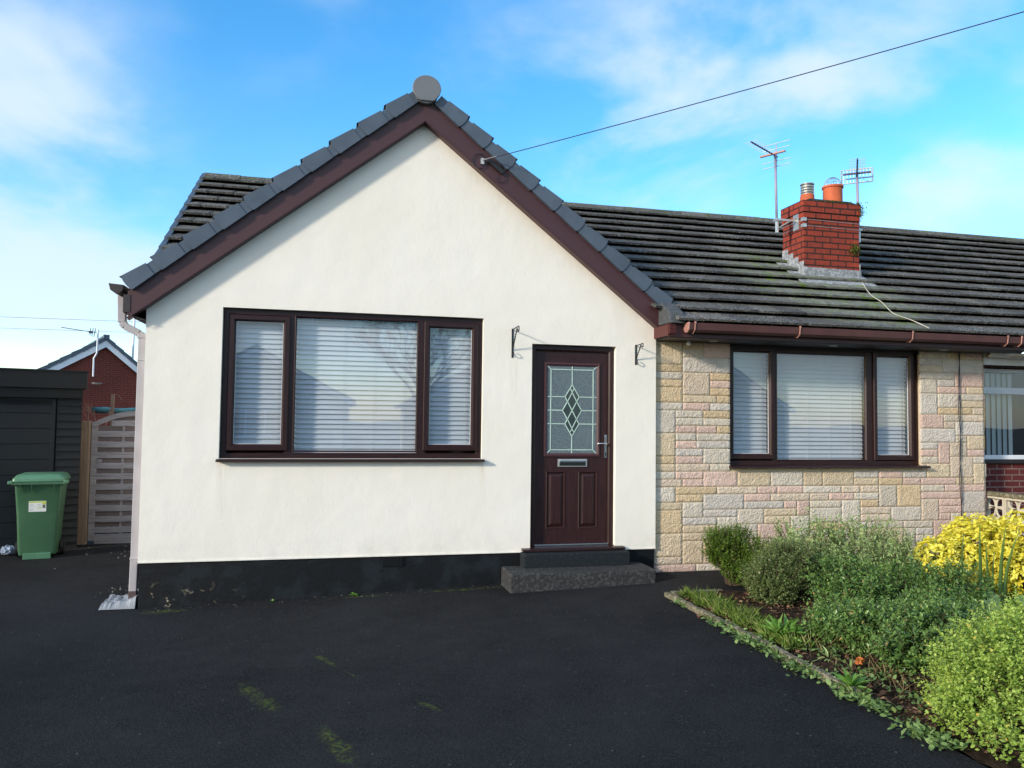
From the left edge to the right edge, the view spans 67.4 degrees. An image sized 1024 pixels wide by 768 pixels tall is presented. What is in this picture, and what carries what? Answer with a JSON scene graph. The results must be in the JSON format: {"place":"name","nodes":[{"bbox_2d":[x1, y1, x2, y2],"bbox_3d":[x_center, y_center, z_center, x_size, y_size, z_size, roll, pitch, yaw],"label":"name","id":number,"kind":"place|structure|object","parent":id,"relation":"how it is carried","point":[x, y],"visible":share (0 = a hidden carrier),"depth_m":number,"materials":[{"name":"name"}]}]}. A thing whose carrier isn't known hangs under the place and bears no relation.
{"place":"outdoors","nodes":[
{"label":"outdoors","id":0,"kind":"place"},
{"bbox_2d":[0,368,88,550],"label":"garage","id":1,"kind":"structure","parent":0,"point":[40,419],"depth_m":9.97,"materials":[{"name":"black paint"}]},
{"bbox_2d":[0,397,55,550],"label":"garage door","id":2,"kind":"structure","parent":1,"relation":"in","point":[27,425],"depth_m":9.85,"materials":[{"name":"black paint"}]},
{"bbox_2d":[10,317,132,331],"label":"power lines","id":3,"kind":"object","parent":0,"point":[68,319],"visible":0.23,"depth_m":39.62,"materials":[{"name":"grey metal"}]},
{"bbox_2d":[91,407,135,412],"bbox_3d":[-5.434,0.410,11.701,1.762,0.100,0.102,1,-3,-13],"label":"window","id":4,"kind":"structure","parent":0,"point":[104,409],"depth_m":11.52,"materials":[{"name":"teal glass"}]},
{"bbox_2d":[55,546,697,761],"bbox_3d":[-2.147,1.992,6.914,6.429,0.139,8.522,1,-3,-13],"label":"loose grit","id":5,"kind":"object","parent":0,"point":[233,604],"visible":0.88,"depth_m":7.58,"materials":[{"name":"grey gravel"}]},
{"bbox_2d":[0,483,991,767],"bbox_3d":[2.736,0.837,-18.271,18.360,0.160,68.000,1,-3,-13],"label":"driveway","id":6,"kind":"structure","parent":0,"point":[594,677],"depth_m":4.87,"materials":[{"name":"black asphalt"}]},
{"bbox_2d":[0,545,14,553],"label":"plastic bag","id":7,"kind":"object","parent":6,"relation":"on","point":[7,549],"visible":0.95,"depth_m":9.53,"materials":[{"name":"white plastic"}]},
{"bbox_2d":[7,472,69,559],"bbox_3d":[-5.873,1.627,9.562,0.635,1.029,0.601,2,-3,-23],"label":"wheelie bin","id":8,"kind":"object","parent":6,"relation":"on","point":[40,500],"visible":1,"depth_m":9.37,"materials":[{"name":"green plastic"}]},
{"bbox_2d":[38,335,136,462],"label":"brick house","id":9,"kind":"structure","parent":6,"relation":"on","point":[115,368],"depth_m":26.50,"materials":[{"name":"red brick"}]},
{"bbox_2d":[61,327,98,376],"bbox_3d":[-14.604,-1.105,25.853,1.152,1.667,0.272,3,-4,-44],"label":"tv aerial","id":10,"kind":"object","parent":9,"relation":"attached to","point":[92,332],"visible":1,"depth_m":26.13,"materials":[{"name":"silver metal"}]},
{"bbox_2d":[132,318,135,358],"bbox_3d":[-13.534,0.261,27.279,0.110,5.501,0.070,1,-3,-13],"label":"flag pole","id":11,"kind":"object","parent":9,"relation":"attached to","point":[133,341],"visible":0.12,"depth_m":27.34,"materials":[{"name":"white metal"}]},
{"bbox_2d":[82,402,112,494],"bbox_3d":[-5.912,0.991,10.894,0.401,1.468,0.207,1,-3,-13],"label":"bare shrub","id":12,"kind":"object","parent":6,"relation":"on","point":[88,408],"visible":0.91,"depth_m":10.92,"materials":[{"name":"brown plant"}]},
{"bbox_2d":[77,411,135,544],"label":"garden gate","id":13,"kind":"structure","parent":6,"relation":"on","point":[99,445],"depth_m":10.57,"materials":[{"name":"brown wood"}]},
{"bbox_2d":[106,394,122,533],"bbox_3d":[-5.919,1.198,11.428,0.158,2.102,0.040,1,-3,-13],"label":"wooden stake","id":14,"kind":"object","parent":6,"relation":"on","point":[112,401],"visible":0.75,"depth_m":11.44,"materials":[{"name":"brown wood"}]},
{"bbox_2d":[98,593,137,609],"bbox_3d":[-3.607,1.959,7.136,0.343,0.176,0.426,1,-3,-13],"label":"plastic sheet","id":15,"kind":"object","parent":6,"relation":"on","point":[113,602],"visible":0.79,"depth_m":6.96,"materials":[{"name":"white plastic"}]},
{"bbox_2d":[109,75,1023,608],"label":"bungalow","id":16,"kind":"object","parent":6,"relation":"on","point":[339,391],"visible":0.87,"depth_m":7.84,"materials":[{"name":"white painted render"},{"name":"stone cladding"},{"name":"concrete roof tile"}]},
{"bbox_2d":[215,309,484,461],"bbox_3d":[-1.552,0.024,7.651,2.655,1.619,0.434,1,-3,-13],"label":"window","id":17,"kind":"structure","parent":16,"relation":"in","point":[383,388],"depth_m":7.62,"materials":[{"name":"plastic"}]},
{"bbox_2d":[511,325,519,357],"bbox_3d":[0.038,-0.427,7.742,0.020,0.303,0.283,1,-3,-13],"label":"basket bracket","id":18,"kind":"object","parent":16,"relation":"attached to","point":[513,342],"visible":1,"depth_m":7.85,"materials":[{"name":"black metal"}]},
{"bbox_2d":[521,345,624,551],"bbox_3d":[0.637,0.660,8.012,1.100,2.120,0.202,1,-3,-13],"label":"front door","id":19,"kind":"structure","parent":16,"relation":"in","point":[571,505],"depth_m":8.06,"materials":[{"name":"plastic"}]},
{"bbox_2d":[635,343,643,364],"bbox_3d":[1.344,-0.318,8.087,0.020,0.218,0.204,1,-3,-13],"label":"basket bracket","id":20,"kind":"object","parent":16,"relation":"attached to","point":[636,360],"visible":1,"depth_m":8.17,"materials":[{"name":"black metal"}]},
{"bbox_2d":[472,11,1023,182],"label":"telephone wire","id":21,"kind":"object","parent":16,"relation":"attached to","point":[496,166],"visible":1,"depth_m":6.88,"materials":[{"name":"metal"}]},
{"bbox_2d":[745,140,798,232],"bbox_3d":[3.249,-2.530,9.768,0.927,1.175,0.376,3,-3,-35],"label":"tv aerial","id":22,"kind":"object","parent":16,"relation":"attached to","point":[794,220],"visible":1,"depth_m":9.84,"materials":[{"name":"metal"}]},
{"bbox_2d":[728,347,930,468],"bbox_3d":[3.582,0.275,8.905,2.662,1.513,0.472,1,-3,-13],"label":"window","id":23,"kind":"structure","parent":16,"relation":"in","point":[790,408],"depth_m":8.91,"materials":[{"name":"plastic"}]},
{"bbox_2d":[841,158,872,242],"bbox_3d":[4.430,-2.380,9.926,0.392,0.998,0.664,-1,-3,31],"label":"tv aerial","id":24,"kind":"object","parent":16,"relation":"attached to","point":[857,172],"visible":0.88,"depth_m":10.15,"materials":[{"name":"metal"}]},
{"bbox_2d":[664,589,860,691],"bbox_3d":[1.994,1.936,5.893,0.571,0.132,2.654,1,-3,-13],"label":"garden edging","id":25,"kind":"object","parent":6,"relation":"on","point":[672,595],"visible":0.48,"depth_m":5.72,"materials":[{"name":"concrete"}]},
{"bbox_2d":[860,225,1023,530],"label":"neighbouring bungalow","id":26,"kind":"object","parent":6,"relation":"on","point":[988,271],"visible":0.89,"depth_m":10.31,"materials":[{"name":"grey tile"}]},
{"bbox_2d":[983,368,1023,462],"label":"window","id":27,"kind":"structure","parent":26,"relation":"in","point":[1003,394],"depth_m":9.80,"materials":[{"name":"glass"}]},
{"bbox_2d":[985,490,1023,535],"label":"screen block wall","id":28,"kind":"structure","parent":6,"relation":"on","point":[1007,500],"depth_m":9.00,"materials":[{"name":"concrete"}]},
{"bbox_2d":[0,0,1023,368],"label":"sky","id":29,"kind":"structure","parent":0,"point":[112,112],"materials":[{"name":"blue"}]},
{"bbox_2d":[684,587,1023,767],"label":"soil bed","id":30,"kind":"object","parent":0,"point":[979,755],"visible":0.16,"depth_m":4.83,"materials":[{"name":"brown soil"}]},
{"bbox_2d":[694,520,777,585],"bbox_3d":[2.248,1.675,7.611,0.859,0.653,0.722,0,-3,23],"label":"box shrub","id":31,"kind":"object","parent":30,"relation":"on","point":[727,555],"visible":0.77,"depth_m":7.56,"materials":[{"name":"green plant"}]},
{"bbox_2d":[675,585,823,650],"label":"grass","id":32,"kind":"structure","parent":30,"relation":"on","point":[745,617],"depth_m":6.15,"materials":[{"name":"green plant"}]},
{"bbox_2d":[738,535,818,605],"bbox_3d":[2.452,1.689,6.978,0.666,0.620,1.053,-1,-3,37],"label":"variegated shrub","id":33,"kind":"object","parent":30,"relation":"on","point":[778,575],"visible":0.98,"depth_m":6.81,"materials":[{"name":"green plant"}]},
{"bbox_2d":[755,613,811,646],"bbox_3d":[2.003,1.806,5.659,0.431,0.202,0.416,1,-3,-13],"label":"rosette plant","id":34,"kind":"object","parent":30,"relation":"on","point":[776,625],"visible":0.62,"depth_m":5.67,"materials":[{"name":"green plant"}]},
{"bbox_2d":[816,646,842,661],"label":"grey leaf weed","id":35,"kind":"object","parent":30,"relation":"on","point":[825,654],"visible":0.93,"depth_m":5.24,"materials":[{"name":"plant"}]},
{"bbox_2d":[670,598,1023,750],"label":"weeds","id":36,"kind":"object","parent":30,"relation":"on","point":[915,729],"visible":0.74,"depth_m":4.60,"materials":[{"name":"green plant"}]},
{"bbox_2d":[682,587,1023,757],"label":"leaf litter","id":37,"kind":"object","parent":30,"relation":"on","point":[882,692],"visible":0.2,"depth_m":4.76,"materials":[{"name":"brown plant"}]},
{"bbox_2d":[832,668,873,699],"bbox_3d":[2.053,1.794,4.637,0.236,0.140,0.291,0,-3,11],"label":"weed","id":38,"kind":"object","parent":30,"relation":"on","point":[848,679],"visible":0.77,"depth_m":4.62,"materials":[{"name":"green plant"}]},
{"bbox_2d":[855,657,864,664],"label":"fallen leaf","id":39,"kind":"object","parent":30,"relation":"on","point":[861,660],"visible":1,"depth_m":5.02,"materials":[{"name":"orange plant"}]},
{"bbox_2d":[762,503,984,593],"bbox_3d":[3.350,1.597,7.407,2.022,0.818,1.307,1,-3,-3],"label":"sage green shrub","id":40,"kind":"object","parent":30,"relation":"on","point":[875,545],"visible":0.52,"depth_m":7.46,"materials":[{"name":"green plant"}]},
{"bbox_2d":[810,636,953,709],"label":"dry stalks","id":41,"kind":"object","parent":30,"relation":"on","point":[883,664],"visible":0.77,"depth_m":4.87,"materials":[{"name":"plant"}]},
{"bbox_2d":[798,545,1009,633],"bbox_3d":[3.217,1.691,6.079,1.739,0.595,1.597,0,-3,5],"label":"green shrub","id":42,"kind":"object","parent":30,"relation":"on","point":[876,583],"visible":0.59,"depth_m":6.31,"materials":[{"name":"green plant"}]},
{"bbox_2d":[799,588,1022,677],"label":"straggly shrub","id":43,"kind":"object","parent":30,"relation":"on","point":[911,636],"visible":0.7,"depth_m":5.24,"materials":[{"name":"green plant"}]},
{"bbox_2d":[907,507,1023,596],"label":"golden shrub","id":44,"kind":"object","parent":30,"relation":"on","point":[992,530],"visible":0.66,"depth_m":7.19,"materials":[{"name":"yellow plant"}]},
{"bbox_2d":[908,585,1023,767],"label":"lime green bush","id":45,"kind":"object","parent":30,"relation":"on","point":[1011,621],"visible":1,"depth_m":4.10,"materials":[{"name":"green plant"}]},
{"bbox_2d":[960,525,1019,607],"bbox_3d":[4.211,1.611,6.778,0.749,0.740,0.070,2,-3,-22],"label":"sword leaf plant","id":46,"kind":"object","parent":30,"relation":"on","point":[1002,587],"visible":0.63,"depth_m":6.80,"materials":[{"name":"green plant"}]},
{"bbox_2d":[983,591,1023,617],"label":"broad leaved plant","id":47,"kind":"object","parent":30,"relation":"on","point":[994,597],"visible":0.35,"depth_m":6.15,"materials":[{"name":"green plant"}]}
]}

